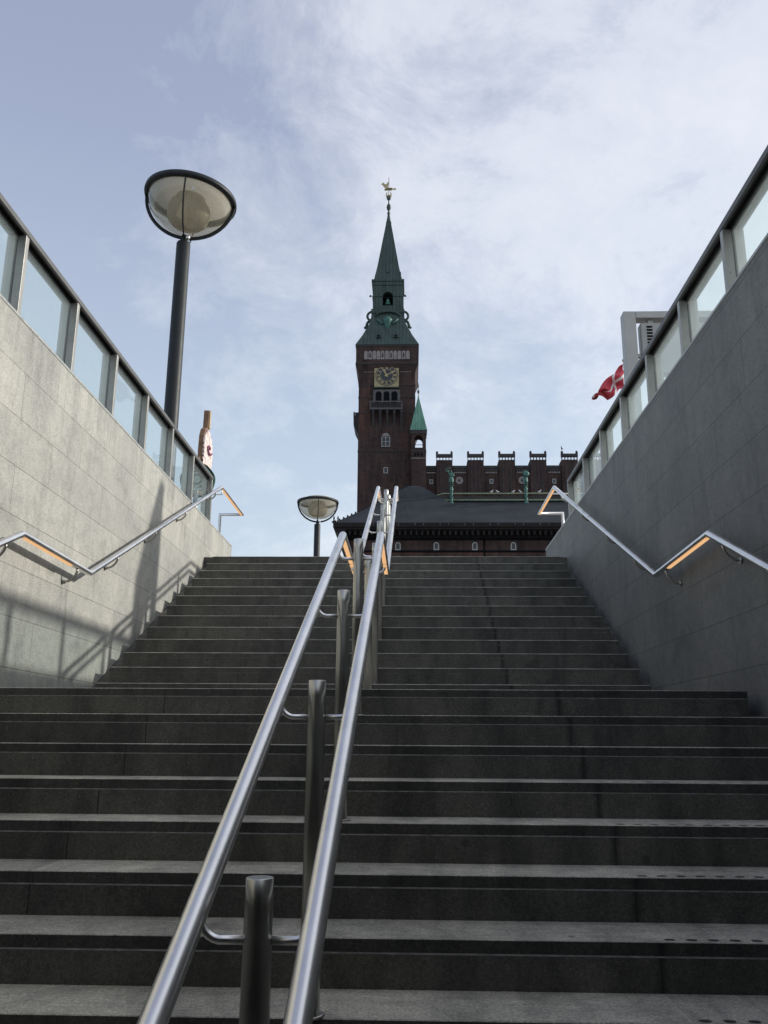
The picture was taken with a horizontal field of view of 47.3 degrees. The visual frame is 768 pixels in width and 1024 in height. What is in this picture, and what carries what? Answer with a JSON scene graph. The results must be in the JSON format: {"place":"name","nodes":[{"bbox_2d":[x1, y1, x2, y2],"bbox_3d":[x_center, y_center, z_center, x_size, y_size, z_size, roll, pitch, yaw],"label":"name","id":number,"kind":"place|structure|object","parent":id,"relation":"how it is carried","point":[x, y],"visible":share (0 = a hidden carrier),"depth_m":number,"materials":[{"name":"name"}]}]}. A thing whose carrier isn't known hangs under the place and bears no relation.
{"place":"outdoors","nodes":[
{"label":"outdoors","id":0,"kind":"place"},
{"bbox_2d":[0,0,767,555],"label":"sky","id":1,"kind":"structure","parent":0,"point":[557,169],"materials":[{"name":"blue"}]},
{"bbox_2d":[332,485,583,555],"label":"hipped hall","id":2,"kind":"structure","parent":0,"point":[428,523],"depth_m":98.09,"materials":[{"name":"black brick"}]},
{"bbox_2d":[395,542,400,549],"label":"window","id":3,"kind":"structure","parent":2,"relation":"in","point":[397,546],"depth_m":98.16,"materials":[{"name":"grey glass"}]},
{"bbox_2d":[434,542,438,549],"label":"window","id":4,"kind":"structure","parent":2,"relation":"in","point":[436,545],"depth_m":98.04,"materials":[{"name":"grey glass"}]},
{"bbox_2d":[445,468,454,502],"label":"rooftop statue","id":5,"kind":"object","parent":2,"relation":"on","point":[451,475],"visible":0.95,"depth_m":105.84,"materials":[{"name":"green metal"}]},
{"bbox_2d":[472,542,477,549],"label":"window","id":6,"kind":"structure","parent":2,"relation":"in","point":[474,545],"depth_m":97.90,"materials":[{"name":"grey glass"}]},
{"bbox_2d":[511,542,515,549],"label":"window","id":7,"kind":"structure","parent":2,"relation":"in","point":[513,546],"depth_m":97.78,"materials":[{"name":"grey glass"}]},
{"bbox_2d":[522,470,528,502],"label":"rooftop statue","id":8,"kind":"object","parent":2,"relation":"on","point":[525,473],"visible":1,"depth_m":105.56,"materials":[{"name":"green metal"}]},
{"bbox_2d":[426,451,600,496],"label":"town hall wing","id":9,"kind":"structure","parent":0,"point":[501,476],"depth_m":145.82,"materials":[{"name":"brown brick"}]},
{"label":"ground","id":10,"kind":"structure","parent":0,"visible":0},
{"bbox_2d":[0,293,231,687],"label":"stone wall","id":11,"kind":"structure","parent":10,"relation":"on","point":[86,481],"depth_m":6.75,"materials":[{"name":"stone"}]},
{"bbox_2d":[0,192,213,521],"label":"glass balustrade","id":12,"kind":"object","parent":11,"relation":"on","point":[22,246],"visible":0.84,"depth_m":7.37,"materials":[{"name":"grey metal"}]},
{"bbox_2d":[0,485,243,583],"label":"wall handrail","id":13,"kind":"object","parent":11,"relation":"attached to","point":[35,542],"depth_m":7.33,"materials":[{"name":"silver metal"}]},
{"bbox_2d":[144,169,236,481],"bbox_3d":[-2.694,-1.997,11.563,1.261,5.205,1.266,0,-15,2],"label":"street lamp","id":14,"kind":"object","parent":10,"relation":"on","point":[177,200],"visible":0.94,"depth_m":11.88,"materials":[{"name":"black metal"}]},
{"bbox_2d":[180,410,214,502],"bbox_3d":[-3.081,-0.178,14.832,0.570,3.330,0.842,0,-15,2],"label":"bottle totem","id":15,"kind":"object","parent":10,"relation":"on","point":[205,450],"visible":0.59,"depth_m":14.94,"materials":[{"name":"paint"}]},
{"bbox_2d":[297,495,338,555],"bbox_3d":[-2.017,1.921,26.040,1.266,4.936,1.266,0,-15,2],"label":"street lamp","id":16,"kind":"object","parent":10,"relation":"on","point":[317,506],"visible":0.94,"depth_m":26.36,"materials":[{"name":"grey metal"}]},
{"bbox_2d":[353,182,418,511],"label":"clock tower","id":17,"kind":"structure","parent":10,"relation":"on","point":[387,354],"depth_m":150.40,"materials":[{"name":"red brick"}]},
{"bbox_2d":[381,437,389,446],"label":"window","id":18,"kind":"structure","parent":17,"relation":"in","point":[385,441],"depth_m":147.79,"materials":[{"name":"grey glass"}]},
{"bbox_2d":[410,383,426,488],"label":"stair turret","id":19,"kind":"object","parent":10,"relation":"on","point":[418,429],"visible":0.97,"depth_m":144.89,"materials":[{"name":"red brick"}]},
{"bbox_2d":[546,233,767,716],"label":"stone wall","id":20,"kind":"structure","parent":10,"relation":"on","point":[685,465],"depth_m":5.93,"materials":[{"name":"grey stone"}]},
{"bbox_2d":[538,486,767,585],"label":"wall handrail","id":21,"kind":"object","parent":20,"relation":"attached to","point":[723,542],"depth_m":6.28,"materials":[{"name":"silver metal"}]},
{"bbox_2d":[567,145,767,514],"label":"glass balustrade","id":22,"kind":"object","parent":20,"relation":"on","point":[726,246],"visible":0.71,"depth_m":6.33,"materials":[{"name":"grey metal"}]},
{"bbox_2d":[620,311,711,419],"bbox_3d":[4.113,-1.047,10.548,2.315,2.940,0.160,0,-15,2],"label":"building","id":23,"kind":"structure","parent":10,"relation":"on","point":[649,322],"depth_m":10.79,"materials":[{"name":"grey paint"}]},
{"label":"flagpole","id":24,"kind":"object","parent":10,"relation":"on","visible":0},
{"bbox_2d":[592,364,623,399],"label":"flag","id":25,"kind":"object","parent":24,"relation":"attached to","point":[611,386],"visible":0.97,"depth_m":47.95,"materials":[{"name":"red fabric"}]},
{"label":"concourse floor","id":26,"kind":"structure","parent":0,"visible":0},
{"bbox_2d":[0,687,767,1023],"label":"stairs","id":27,"kind":"structure","parent":26,"relation":"on","point":[552,857],"depth_m":3.49,"materials":[{"name":"stone"}]},
{"bbox_2d":[136,486,398,1023],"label":"double handrail","id":28,"kind":"object","parent":27,"relation":"on","point":[257,940],"visible":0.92,"depth_m":2.11,"materials":[{"name":"silver metal"}]},
{"bbox_2d":[92,556,652,689],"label":"stairs","id":29,"kind":"structure","parent":27,"relation":"on","point":[496,622],"depth_m":8.24,"materials":[{"name":"stone"}]}
]}

